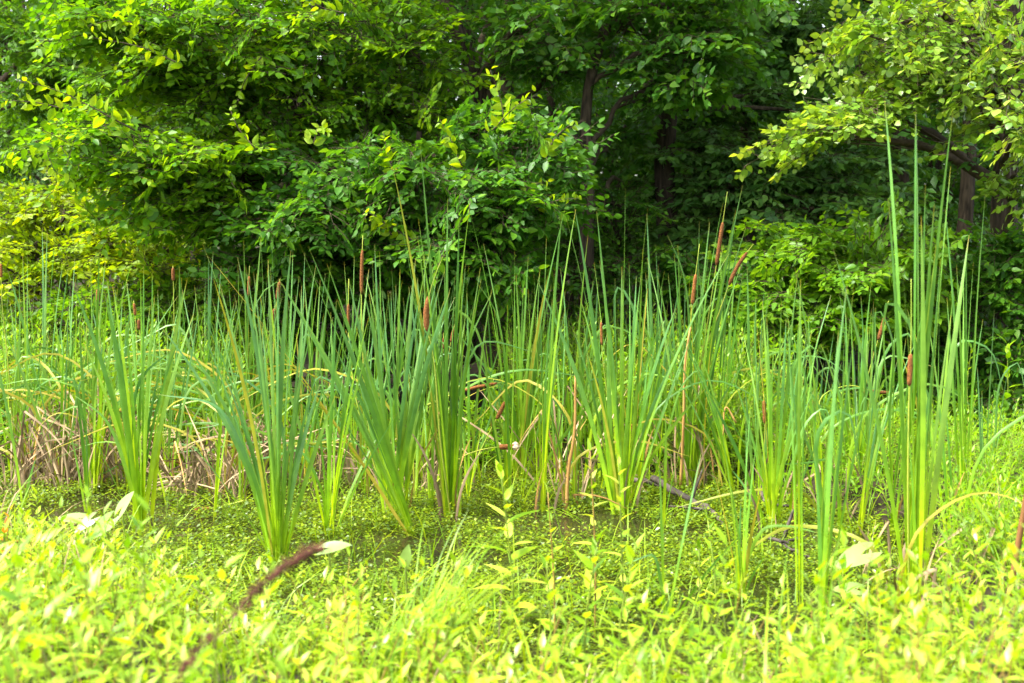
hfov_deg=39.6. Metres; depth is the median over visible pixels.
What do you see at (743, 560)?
cattail clump
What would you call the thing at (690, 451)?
cattail clump
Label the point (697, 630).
willow herb
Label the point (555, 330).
goldenrod
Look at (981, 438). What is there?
cattail clump
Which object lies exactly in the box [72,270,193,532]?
cattail clump
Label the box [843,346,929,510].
cattail clump
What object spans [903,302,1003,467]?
cattail clump
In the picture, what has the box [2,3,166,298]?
wood tree
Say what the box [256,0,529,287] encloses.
wood tree
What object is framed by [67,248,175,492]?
cattail clump
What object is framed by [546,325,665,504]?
cattail shoot
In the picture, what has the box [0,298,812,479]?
bank herbs
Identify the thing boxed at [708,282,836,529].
cattail clump
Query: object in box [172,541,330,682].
dock stalk
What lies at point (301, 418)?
cattail clump
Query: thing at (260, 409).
cattail clump
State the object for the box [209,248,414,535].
cattail clump
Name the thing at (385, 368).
cattail shoot
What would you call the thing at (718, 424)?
cattail clump
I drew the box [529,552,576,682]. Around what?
willow herb
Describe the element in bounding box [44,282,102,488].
cattail shoot
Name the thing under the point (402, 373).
cattail shoot
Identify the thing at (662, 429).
cattail shoot
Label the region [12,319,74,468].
cattail shoot
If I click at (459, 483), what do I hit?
cattail shoot
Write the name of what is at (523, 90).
sapling
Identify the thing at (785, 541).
fallen branch
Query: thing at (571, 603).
pond grass
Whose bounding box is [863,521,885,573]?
willow herb
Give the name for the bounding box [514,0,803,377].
elm tree
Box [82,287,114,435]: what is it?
cattail clump
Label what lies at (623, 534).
willow herb
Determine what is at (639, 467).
cattail clump
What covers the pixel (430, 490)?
cattail shoot
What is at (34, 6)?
wood tree
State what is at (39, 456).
dry reed bed
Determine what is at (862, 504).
cattail shoot
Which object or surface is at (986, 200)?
sapling
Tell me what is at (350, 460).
dry reed bed
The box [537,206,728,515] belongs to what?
cattail clump
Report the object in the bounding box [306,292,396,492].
cattail clump
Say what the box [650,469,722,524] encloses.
fallen branch
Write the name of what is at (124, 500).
arrowhead plant
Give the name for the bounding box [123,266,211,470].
cattail clump
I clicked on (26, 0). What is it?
sky
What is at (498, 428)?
cattail shoot
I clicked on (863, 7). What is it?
wood tree
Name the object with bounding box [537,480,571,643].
willow herb
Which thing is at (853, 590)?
arrowhead plant
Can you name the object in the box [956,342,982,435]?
willow herb
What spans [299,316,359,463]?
cattail shoot
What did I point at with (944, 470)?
cattail clump
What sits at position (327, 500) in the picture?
cattail clump
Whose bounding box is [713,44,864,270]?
sapling
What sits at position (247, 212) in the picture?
sapling
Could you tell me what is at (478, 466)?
cattail shoot
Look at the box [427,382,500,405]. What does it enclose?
fallen cattail
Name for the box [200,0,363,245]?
wood tree
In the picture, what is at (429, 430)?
cattail clump
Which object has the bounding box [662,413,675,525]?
cattail shoot
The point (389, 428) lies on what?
cattail shoot
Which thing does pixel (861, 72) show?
wood tree
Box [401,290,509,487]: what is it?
cattail clump
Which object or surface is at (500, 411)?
fallen cattail
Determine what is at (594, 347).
cattail clump
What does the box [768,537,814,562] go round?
fallen branch
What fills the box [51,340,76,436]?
cattail shoot
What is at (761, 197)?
dogwood tree
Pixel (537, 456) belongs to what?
cattail clump
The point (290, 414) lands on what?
cattail clump
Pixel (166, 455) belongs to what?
cattail clump
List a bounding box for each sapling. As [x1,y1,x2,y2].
[0,46,101,320]
[1,75,130,305]
[47,160,223,301]
[158,61,311,296]
[219,89,367,327]
[243,4,457,347]
[349,96,574,306]
[454,69,646,322]
[457,15,637,300]
[520,0,690,322]
[534,81,694,320]
[565,63,798,330]
[566,87,634,268]
[594,172,702,310]
[608,55,807,323]
[675,9,891,300]
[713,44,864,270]
[726,80,988,358]
[785,119,983,300]
[832,78,1022,279]
[858,51,1023,311]
[923,103,1023,240]
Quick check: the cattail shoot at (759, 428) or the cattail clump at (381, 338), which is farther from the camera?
the cattail clump at (381, 338)
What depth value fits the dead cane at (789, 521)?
7.68 m
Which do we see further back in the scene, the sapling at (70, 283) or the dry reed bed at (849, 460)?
the sapling at (70, 283)
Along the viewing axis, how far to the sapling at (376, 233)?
16.22 m
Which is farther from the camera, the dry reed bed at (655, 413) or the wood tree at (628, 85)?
the wood tree at (628, 85)
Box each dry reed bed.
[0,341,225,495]
[39,441,226,507]
[51,349,395,499]
[149,368,494,490]
[241,368,583,497]
[424,373,707,508]
[585,380,776,498]
[589,345,824,488]
[679,383,998,525]
[734,492,1021,613]
[893,415,1023,606]
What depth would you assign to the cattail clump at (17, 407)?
9.50 m
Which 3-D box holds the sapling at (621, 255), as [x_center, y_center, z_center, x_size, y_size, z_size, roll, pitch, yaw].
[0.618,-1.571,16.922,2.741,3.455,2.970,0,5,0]
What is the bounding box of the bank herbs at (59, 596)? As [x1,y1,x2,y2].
[0,462,1023,682]
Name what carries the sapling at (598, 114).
on the ground at (880, 507)
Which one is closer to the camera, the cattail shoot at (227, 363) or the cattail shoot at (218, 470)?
the cattail shoot at (218, 470)
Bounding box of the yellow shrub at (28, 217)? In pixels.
[0,165,221,328]
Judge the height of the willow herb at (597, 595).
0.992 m
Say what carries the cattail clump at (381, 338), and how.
on the ground at (880, 507)
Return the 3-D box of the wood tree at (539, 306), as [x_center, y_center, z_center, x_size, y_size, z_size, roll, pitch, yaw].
[0.087,-4.117,19.754,5.476,7.812,4.905,1,5,16]
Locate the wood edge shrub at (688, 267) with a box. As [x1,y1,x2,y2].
[606,238,819,390]
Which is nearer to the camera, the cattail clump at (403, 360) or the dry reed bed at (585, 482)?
the dry reed bed at (585, 482)
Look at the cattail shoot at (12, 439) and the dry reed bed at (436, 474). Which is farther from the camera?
the dry reed bed at (436, 474)
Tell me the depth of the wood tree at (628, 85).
23.85 m
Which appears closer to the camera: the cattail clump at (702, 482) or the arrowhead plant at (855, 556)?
the arrowhead plant at (855, 556)
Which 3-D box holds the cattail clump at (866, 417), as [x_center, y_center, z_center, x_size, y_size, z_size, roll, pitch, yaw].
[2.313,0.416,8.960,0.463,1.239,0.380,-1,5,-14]
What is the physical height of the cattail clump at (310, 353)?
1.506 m
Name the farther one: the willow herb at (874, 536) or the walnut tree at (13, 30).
the walnut tree at (13, 30)
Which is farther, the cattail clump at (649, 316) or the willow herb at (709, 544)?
the cattail clump at (649, 316)
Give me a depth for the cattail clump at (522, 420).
9.59 m
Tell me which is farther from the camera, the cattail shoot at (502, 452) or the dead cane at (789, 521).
the cattail shoot at (502, 452)
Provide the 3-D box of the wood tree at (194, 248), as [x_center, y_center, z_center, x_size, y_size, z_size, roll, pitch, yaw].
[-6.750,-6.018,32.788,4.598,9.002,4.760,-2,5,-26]
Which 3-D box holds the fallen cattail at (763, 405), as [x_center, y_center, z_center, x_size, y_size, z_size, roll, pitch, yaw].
[1.591,0.574,8.975,0.027,0.485,0.023,0,5,0]
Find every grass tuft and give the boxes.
[147,571,248,609]
[216,564,282,599]
[242,615,388,672]
[355,569,474,682]
[406,511,592,682]
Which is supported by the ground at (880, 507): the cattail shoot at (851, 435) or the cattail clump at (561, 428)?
the cattail shoot at (851, 435)
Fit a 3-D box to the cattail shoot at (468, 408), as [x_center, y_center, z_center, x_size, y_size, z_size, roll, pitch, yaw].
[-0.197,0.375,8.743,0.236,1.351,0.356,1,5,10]
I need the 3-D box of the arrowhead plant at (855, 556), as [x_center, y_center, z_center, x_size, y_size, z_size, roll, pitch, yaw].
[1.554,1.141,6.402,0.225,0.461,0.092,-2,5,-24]
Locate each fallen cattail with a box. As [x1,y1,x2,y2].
[192,500,243,512]
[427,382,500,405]
[437,442,519,482]
[456,401,504,494]
[762,400,765,442]
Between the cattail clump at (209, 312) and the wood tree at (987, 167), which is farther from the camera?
the wood tree at (987, 167)
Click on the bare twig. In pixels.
(979, 307)
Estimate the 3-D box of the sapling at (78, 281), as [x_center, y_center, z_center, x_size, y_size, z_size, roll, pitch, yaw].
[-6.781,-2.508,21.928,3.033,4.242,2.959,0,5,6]
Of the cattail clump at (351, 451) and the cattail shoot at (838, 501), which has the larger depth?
the cattail clump at (351, 451)
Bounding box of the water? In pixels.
[0,469,963,682]
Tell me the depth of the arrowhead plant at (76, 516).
6.80 m
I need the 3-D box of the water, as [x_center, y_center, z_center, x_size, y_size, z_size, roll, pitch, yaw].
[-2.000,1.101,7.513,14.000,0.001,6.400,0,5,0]
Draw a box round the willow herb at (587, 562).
[557,528,613,682]
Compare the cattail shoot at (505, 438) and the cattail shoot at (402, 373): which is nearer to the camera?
the cattail shoot at (505, 438)
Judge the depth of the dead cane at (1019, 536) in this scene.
5.37 m
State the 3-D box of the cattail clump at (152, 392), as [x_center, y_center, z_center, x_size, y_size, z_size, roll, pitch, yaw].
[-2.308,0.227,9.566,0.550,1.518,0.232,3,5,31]
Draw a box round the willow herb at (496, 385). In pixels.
[487,367,510,430]
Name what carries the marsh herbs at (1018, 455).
on the water
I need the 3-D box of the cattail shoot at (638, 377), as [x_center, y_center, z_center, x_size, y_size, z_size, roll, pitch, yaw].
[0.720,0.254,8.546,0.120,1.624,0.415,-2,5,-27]
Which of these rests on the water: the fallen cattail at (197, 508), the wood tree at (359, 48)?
the fallen cattail at (197, 508)
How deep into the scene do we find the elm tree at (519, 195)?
10.78 m
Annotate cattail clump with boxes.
[0,232,84,443]
[0,253,49,465]
[0,264,39,481]
[2,321,110,486]
[53,262,165,452]
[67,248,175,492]
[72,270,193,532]
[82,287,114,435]
[90,294,145,474]
[117,349,130,488]
[120,292,241,483]
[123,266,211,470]
[131,274,195,445]
[139,257,233,437]
[139,264,209,469]
[151,290,218,491]
[158,227,334,563]
[196,316,237,475]
[202,242,287,461]
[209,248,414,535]
[240,287,396,536]
[251,270,292,431]
[256,277,270,438]
[259,259,352,479]
[276,258,330,487]
[299,265,345,467]
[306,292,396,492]
[308,335,349,457]
[335,266,382,475]
[343,236,455,515]
[359,279,404,449]
[375,257,454,479]
[386,147,536,518]
[395,286,429,459]
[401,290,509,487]
[431,300,514,416]
[449,207,565,478]
[463,307,496,444]
[465,277,564,474]
[508,239,606,469]
[521,210,575,511]
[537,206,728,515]
[549,300,602,483]
[574,287,642,439]
[577,322,606,487]
[613,222,681,464]
[623,456,744,625]
[624,275,701,483]
[636,185,752,488]
[660,321,825,491]
[665,318,694,444]
[668,286,721,487]
[677,232,750,461]
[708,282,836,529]
[709,406,816,600]
[719,329,758,407]
[732,271,789,440]
[744,284,774,497]
[750,288,913,470]
[770,270,845,490]
[773,335,819,477]
[788,279,805,604]
[790,317,841,452]
[813,288,871,640]
[833,100,968,612]
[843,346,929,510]
[852,321,916,480]
[873,277,936,535]
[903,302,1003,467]
[907,309,963,539]
[945,201,984,502]
[976,320,1023,487]
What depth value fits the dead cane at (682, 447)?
9.19 m
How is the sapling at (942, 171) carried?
on the ground at (880, 507)
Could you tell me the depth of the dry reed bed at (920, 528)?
6.46 m
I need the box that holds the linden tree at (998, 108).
[729,0,1023,398]
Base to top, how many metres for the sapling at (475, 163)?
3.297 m
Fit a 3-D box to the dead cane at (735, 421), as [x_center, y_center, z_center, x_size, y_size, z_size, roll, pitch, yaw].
[1.389,0.508,9.070,0.091,0.185,0.012,0,5,0]
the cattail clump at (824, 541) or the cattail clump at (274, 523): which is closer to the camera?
the cattail clump at (824, 541)
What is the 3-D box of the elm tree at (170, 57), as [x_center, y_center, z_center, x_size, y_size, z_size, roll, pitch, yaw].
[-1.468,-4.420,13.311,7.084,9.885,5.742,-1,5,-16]
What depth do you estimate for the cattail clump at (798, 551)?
6.38 m
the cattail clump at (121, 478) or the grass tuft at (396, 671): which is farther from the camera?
the cattail clump at (121, 478)
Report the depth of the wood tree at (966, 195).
12.89 m
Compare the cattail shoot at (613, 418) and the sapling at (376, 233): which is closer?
the cattail shoot at (613, 418)
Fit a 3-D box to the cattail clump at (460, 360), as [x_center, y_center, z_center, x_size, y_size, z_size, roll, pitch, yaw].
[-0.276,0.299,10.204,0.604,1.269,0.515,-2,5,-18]
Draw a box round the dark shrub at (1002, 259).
[840,218,1023,431]
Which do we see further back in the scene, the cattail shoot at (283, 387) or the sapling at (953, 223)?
the sapling at (953, 223)
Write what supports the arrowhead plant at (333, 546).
on the ground at (880, 507)
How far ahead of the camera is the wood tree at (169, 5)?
21.59 m
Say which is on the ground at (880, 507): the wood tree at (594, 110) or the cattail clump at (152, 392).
the wood tree at (594, 110)
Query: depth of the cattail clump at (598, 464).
9.29 m
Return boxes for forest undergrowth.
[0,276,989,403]
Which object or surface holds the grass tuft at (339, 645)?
on the ground at (880, 507)
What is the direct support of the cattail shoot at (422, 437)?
in the water
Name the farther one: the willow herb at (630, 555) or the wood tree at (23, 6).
the wood tree at (23, 6)
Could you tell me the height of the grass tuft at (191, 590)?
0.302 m
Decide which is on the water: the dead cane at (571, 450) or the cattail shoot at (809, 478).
the dead cane at (571, 450)
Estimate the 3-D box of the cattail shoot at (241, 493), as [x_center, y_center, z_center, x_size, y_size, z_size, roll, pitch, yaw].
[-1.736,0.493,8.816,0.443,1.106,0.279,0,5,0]
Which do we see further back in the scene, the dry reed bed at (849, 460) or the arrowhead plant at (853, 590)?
the dry reed bed at (849, 460)
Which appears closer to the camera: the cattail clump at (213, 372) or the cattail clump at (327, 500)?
the cattail clump at (327, 500)
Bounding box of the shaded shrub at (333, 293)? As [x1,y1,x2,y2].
[249,272,481,385]
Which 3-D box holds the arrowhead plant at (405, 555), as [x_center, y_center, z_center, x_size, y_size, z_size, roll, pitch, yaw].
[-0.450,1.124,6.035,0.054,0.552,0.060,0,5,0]
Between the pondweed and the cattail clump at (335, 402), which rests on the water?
the pondweed
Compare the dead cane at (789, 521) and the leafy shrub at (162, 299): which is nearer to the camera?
the dead cane at (789, 521)
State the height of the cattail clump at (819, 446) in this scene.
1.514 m
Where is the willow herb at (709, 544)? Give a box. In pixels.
[702,514,731,616]
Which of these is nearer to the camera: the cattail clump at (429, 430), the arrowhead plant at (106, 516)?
the arrowhead plant at (106, 516)
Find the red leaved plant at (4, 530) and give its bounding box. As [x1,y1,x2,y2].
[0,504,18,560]
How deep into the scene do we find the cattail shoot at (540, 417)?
9.23 m
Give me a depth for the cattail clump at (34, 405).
9.22 m
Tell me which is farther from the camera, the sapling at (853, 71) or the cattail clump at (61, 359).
the sapling at (853, 71)
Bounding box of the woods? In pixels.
[0,0,1023,266]
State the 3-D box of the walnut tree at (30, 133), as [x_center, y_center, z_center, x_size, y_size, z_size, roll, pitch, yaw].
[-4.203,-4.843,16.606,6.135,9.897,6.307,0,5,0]
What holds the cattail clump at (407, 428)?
in the water
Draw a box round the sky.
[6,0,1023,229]
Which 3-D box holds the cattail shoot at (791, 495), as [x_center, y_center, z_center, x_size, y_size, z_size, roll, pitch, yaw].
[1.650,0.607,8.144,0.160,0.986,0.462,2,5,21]
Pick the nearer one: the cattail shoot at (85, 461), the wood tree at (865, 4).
the cattail shoot at (85, 461)
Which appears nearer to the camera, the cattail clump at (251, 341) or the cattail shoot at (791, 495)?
the cattail shoot at (791, 495)
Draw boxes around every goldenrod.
[546,297,569,402]
[565,327,577,402]
[573,301,588,413]
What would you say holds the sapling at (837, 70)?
on the ground at (880, 507)
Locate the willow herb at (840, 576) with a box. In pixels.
[827,554,860,623]
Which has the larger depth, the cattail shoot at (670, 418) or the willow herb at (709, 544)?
the cattail shoot at (670, 418)
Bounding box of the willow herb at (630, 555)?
[592,529,648,682]
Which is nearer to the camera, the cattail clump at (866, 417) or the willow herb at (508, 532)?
the willow herb at (508, 532)
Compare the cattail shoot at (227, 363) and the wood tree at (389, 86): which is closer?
the cattail shoot at (227, 363)
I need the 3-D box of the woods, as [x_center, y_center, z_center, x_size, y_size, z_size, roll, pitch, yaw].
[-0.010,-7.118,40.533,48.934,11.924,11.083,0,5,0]
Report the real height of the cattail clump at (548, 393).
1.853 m
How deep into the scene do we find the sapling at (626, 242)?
18.53 m
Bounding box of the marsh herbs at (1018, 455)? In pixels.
[615,358,1023,587]
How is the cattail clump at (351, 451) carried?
in the water
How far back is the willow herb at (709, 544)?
6.27 m
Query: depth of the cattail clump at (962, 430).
8.03 m
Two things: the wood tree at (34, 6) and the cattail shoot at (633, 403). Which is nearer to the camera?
the cattail shoot at (633, 403)
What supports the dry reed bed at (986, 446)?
on the ground at (880, 507)
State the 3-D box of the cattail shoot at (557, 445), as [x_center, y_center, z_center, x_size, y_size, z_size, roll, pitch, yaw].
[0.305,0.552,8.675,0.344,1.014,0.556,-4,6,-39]
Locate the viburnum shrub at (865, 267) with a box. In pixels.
[699,189,966,393]
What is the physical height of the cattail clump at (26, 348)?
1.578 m
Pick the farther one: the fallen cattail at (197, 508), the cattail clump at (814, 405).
the cattail clump at (814, 405)
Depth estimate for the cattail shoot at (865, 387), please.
8.99 m
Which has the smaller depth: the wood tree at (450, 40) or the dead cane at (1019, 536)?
the dead cane at (1019, 536)
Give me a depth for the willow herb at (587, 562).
4.99 m
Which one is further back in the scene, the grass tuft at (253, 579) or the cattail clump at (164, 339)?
the cattail clump at (164, 339)
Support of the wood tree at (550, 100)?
on the ground at (880, 507)
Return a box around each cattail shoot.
[0,373,35,507]
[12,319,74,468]
[38,377,88,511]
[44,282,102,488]
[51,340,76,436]
[196,331,263,500]
[214,331,243,516]
[217,302,241,429]
[283,361,284,415]
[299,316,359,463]
[326,321,442,476]
[351,332,399,489]
[363,366,414,483]
[366,278,396,459]
[374,312,464,503]
[406,338,418,501]
[412,295,434,509]
[443,313,462,516]
[448,272,514,509]
[448,379,508,486]
[459,302,501,496]
[459,376,499,480]
[490,305,507,494]
[500,372,562,462]
[521,354,610,501]
[539,381,540,484]
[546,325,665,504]
[549,312,612,467]
[552,391,645,494]
[580,333,599,470]
[592,359,637,470]
[616,255,647,508]
[619,302,670,473]
[619,357,633,480]
[643,321,710,493]
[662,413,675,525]
[703,384,819,477]
[778,352,843,526]
[780,300,855,482]
[788,366,820,517]
[791,330,817,501]
[795,399,816,503]
[839,292,882,471]
[856,351,891,534]
[861,301,949,466]
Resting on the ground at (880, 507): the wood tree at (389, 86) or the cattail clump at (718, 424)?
the wood tree at (389, 86)
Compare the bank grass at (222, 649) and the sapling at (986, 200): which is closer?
the bank grass at (222, 649)
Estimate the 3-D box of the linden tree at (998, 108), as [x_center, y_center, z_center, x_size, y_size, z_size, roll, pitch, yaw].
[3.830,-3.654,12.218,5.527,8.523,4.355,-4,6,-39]
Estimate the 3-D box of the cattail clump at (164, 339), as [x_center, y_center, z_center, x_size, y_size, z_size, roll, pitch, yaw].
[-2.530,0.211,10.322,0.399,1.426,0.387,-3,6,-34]
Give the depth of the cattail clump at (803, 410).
9.12 m
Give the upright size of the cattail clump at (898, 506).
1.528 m
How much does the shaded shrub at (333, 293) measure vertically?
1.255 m
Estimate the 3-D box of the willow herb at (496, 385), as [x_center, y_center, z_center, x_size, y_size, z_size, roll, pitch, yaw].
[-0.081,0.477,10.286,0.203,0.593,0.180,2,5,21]
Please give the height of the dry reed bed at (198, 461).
0.966 m
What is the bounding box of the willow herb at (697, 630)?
[678,538,717,657]
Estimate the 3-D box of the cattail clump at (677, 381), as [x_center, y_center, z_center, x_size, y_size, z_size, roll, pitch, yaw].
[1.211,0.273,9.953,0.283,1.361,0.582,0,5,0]
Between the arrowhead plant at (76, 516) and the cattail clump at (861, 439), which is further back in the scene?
the cattail clump at (861, 439)
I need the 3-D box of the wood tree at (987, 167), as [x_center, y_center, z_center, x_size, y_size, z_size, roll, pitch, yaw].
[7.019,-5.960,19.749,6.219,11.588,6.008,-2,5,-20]
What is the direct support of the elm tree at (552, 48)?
on the ground at (880, 507)
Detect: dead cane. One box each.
[564,376,576,511]
[679,327,690,489]
[723,407,736,435]
[782,509,793,539]
[1000,497,1023,626]
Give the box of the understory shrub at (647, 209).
[457,173,688,359]
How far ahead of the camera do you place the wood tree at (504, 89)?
16.11 m
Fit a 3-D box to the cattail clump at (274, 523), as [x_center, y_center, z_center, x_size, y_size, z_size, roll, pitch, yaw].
[-1.326,0.301,7.173,0.847,1.756,0.613,-3,5,-31]
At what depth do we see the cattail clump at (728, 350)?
9.72 m
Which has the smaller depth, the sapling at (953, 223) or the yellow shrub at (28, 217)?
the yellow shrub at (28, 217)
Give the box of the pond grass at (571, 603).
[12,444,1015,682]
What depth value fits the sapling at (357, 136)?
17.93 m
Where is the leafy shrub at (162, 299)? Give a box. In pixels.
[0,249,338,372]
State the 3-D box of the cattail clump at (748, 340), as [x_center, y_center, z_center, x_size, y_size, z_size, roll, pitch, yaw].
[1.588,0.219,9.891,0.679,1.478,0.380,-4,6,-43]
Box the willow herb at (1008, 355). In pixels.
[993,334,1022,432]
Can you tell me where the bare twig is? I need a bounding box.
[962,281,1023,325]
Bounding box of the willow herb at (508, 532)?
[473,459,548,633]
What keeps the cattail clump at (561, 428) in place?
in the water
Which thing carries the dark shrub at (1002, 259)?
on the ground at (880, 507)
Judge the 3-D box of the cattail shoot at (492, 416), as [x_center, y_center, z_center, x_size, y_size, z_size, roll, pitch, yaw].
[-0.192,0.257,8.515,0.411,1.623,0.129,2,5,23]
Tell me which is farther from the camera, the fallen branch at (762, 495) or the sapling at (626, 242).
the sapling at (626, 242)
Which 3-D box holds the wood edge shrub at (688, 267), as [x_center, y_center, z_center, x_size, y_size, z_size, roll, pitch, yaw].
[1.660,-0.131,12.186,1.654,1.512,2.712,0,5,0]
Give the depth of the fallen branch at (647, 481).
9.09 m
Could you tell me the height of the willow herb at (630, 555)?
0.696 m
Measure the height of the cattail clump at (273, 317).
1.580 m
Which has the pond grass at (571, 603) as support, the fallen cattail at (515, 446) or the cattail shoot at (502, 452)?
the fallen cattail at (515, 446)
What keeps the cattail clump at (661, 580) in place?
in the water
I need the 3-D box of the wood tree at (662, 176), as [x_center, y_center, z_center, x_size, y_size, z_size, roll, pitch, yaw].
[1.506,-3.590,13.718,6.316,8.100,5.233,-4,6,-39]
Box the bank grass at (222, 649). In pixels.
[0,435,1023,682]
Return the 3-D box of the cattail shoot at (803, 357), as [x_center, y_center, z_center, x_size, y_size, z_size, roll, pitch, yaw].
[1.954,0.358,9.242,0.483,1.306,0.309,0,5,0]
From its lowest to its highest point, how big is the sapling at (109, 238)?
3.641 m
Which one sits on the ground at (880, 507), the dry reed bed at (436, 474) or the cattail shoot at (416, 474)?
the dry reed bed at (436, 474)
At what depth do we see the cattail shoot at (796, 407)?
8.03 m
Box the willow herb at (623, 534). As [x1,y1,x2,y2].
[603,449,637,629]
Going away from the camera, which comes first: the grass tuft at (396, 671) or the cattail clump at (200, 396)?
the grass tuft at (396, 671)
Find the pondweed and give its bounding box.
[0,453,963,682]
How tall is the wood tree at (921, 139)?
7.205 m
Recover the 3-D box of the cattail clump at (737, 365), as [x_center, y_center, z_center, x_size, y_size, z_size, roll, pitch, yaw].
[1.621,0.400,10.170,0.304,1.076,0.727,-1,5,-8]
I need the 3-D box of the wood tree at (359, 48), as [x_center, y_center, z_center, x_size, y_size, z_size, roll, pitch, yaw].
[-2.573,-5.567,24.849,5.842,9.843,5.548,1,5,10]
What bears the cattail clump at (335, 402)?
on the ground at (880, 507)
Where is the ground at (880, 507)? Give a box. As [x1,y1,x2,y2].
[0,233,1023,682]
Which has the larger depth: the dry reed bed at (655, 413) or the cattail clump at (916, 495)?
the dry reed bed at (655, 413)
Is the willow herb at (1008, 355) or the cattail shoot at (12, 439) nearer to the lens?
the cattail shoot at (12, 439)
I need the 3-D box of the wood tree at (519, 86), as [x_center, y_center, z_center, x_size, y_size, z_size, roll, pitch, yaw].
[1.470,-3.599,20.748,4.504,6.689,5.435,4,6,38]
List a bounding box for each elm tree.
[0,0,493,381]
[175,66,621,397]
[369,0,613,391]
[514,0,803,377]
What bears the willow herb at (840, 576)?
on the ground at (880, 507)
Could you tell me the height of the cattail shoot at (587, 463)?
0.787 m
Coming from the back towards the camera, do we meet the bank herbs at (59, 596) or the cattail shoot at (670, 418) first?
the cattail shoot at (670, 418)
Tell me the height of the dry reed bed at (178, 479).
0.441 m
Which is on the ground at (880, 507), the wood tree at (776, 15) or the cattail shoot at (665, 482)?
the wood tree at (776, 15)
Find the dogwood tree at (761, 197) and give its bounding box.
[596,0,941,301]
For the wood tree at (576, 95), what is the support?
on the ground at (880, 507)
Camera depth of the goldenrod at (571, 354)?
10.85 m
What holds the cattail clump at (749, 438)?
in the water
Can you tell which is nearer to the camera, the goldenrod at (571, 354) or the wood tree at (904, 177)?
the goldenrod at (571, 354)
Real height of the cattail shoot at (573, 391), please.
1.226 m
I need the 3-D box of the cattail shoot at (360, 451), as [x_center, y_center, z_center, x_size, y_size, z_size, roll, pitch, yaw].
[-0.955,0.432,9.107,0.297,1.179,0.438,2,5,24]
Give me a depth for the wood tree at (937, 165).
18.81 m
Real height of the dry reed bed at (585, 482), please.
0.825 m
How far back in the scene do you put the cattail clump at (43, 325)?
9.93 m
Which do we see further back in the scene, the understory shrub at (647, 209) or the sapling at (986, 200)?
the sapling at (986, 200)
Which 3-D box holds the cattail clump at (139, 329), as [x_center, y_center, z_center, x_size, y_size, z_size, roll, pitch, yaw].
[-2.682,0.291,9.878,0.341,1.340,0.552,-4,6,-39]
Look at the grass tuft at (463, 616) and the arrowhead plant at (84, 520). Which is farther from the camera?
the arrowhead plant at (84, 520)
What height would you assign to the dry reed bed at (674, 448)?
0.970 m
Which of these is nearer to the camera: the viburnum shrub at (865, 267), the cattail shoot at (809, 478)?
the cattail shoot at (809, 478)
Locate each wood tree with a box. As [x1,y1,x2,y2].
[0,1,59,194]
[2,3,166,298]
[7,1,108,260]
[8,0,44,67]
[12,0,288,309]
[140,0,221,262]
[143,0,522,326]
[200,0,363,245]
[209,0,503,300]
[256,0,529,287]
[320,0,646,335]
[333,3,634,150]
[346,0,683,347]
[355,2,685,325]
[363,0,656,365]
[411,0,960,381]
[448,1,676,318]
[491,0,643,296]
[539,0,889,327]
[557,0,781,304]
[600,0,968,301]
[601,0,983,314]
[653,0,993,247]
[715,0,1023,352]
[810,1,1020,171]
[819,0,992,312]
[839,0,1023,284]
[852,0,1023,339]
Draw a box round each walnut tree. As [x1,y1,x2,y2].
[0,0,134,220]
[0,50,317,342]
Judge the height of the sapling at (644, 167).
3.708 m
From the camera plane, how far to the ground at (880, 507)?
9.77 m
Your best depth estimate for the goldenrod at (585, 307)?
10.53 m
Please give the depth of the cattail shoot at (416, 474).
8.85 m
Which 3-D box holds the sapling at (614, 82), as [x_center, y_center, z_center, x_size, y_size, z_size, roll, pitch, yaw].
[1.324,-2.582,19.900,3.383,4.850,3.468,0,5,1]
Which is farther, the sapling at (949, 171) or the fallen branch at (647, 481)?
the sapling at (949, 171)
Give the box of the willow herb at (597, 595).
[574,439,618,636]
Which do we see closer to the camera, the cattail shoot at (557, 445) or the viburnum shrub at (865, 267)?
the cattail shoot at (557, 445)
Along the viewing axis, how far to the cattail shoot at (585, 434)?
9.79 m
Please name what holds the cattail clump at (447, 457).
in the water
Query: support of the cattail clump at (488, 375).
on the ground at (880, 507)
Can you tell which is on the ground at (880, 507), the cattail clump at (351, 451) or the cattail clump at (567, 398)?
the cattail clump at (567, 398)
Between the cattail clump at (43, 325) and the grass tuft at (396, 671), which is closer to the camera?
the grass tuft at (396, 671)
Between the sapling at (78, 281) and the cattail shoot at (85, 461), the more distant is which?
the sapling at (78, 281)
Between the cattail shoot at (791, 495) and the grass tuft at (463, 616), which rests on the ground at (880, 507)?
the grass tuft at (463, 616)
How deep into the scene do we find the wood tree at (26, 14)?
29.49 m
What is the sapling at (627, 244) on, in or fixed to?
on the ground at (880, 507)
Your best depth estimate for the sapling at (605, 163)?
24.30 m
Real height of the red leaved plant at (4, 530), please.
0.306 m
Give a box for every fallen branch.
[634,477,659,486]
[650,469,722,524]
[759,485,797,507]
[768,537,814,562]
[781,536,803,543]
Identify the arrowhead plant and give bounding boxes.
[58,513,85,548]
[75,512,100,560]
[93,511,119,576]
[114,491,133,563]
[316,541,350,654]
[399,544,410,620]
[832,582,864,609]
[835,542,881,599]

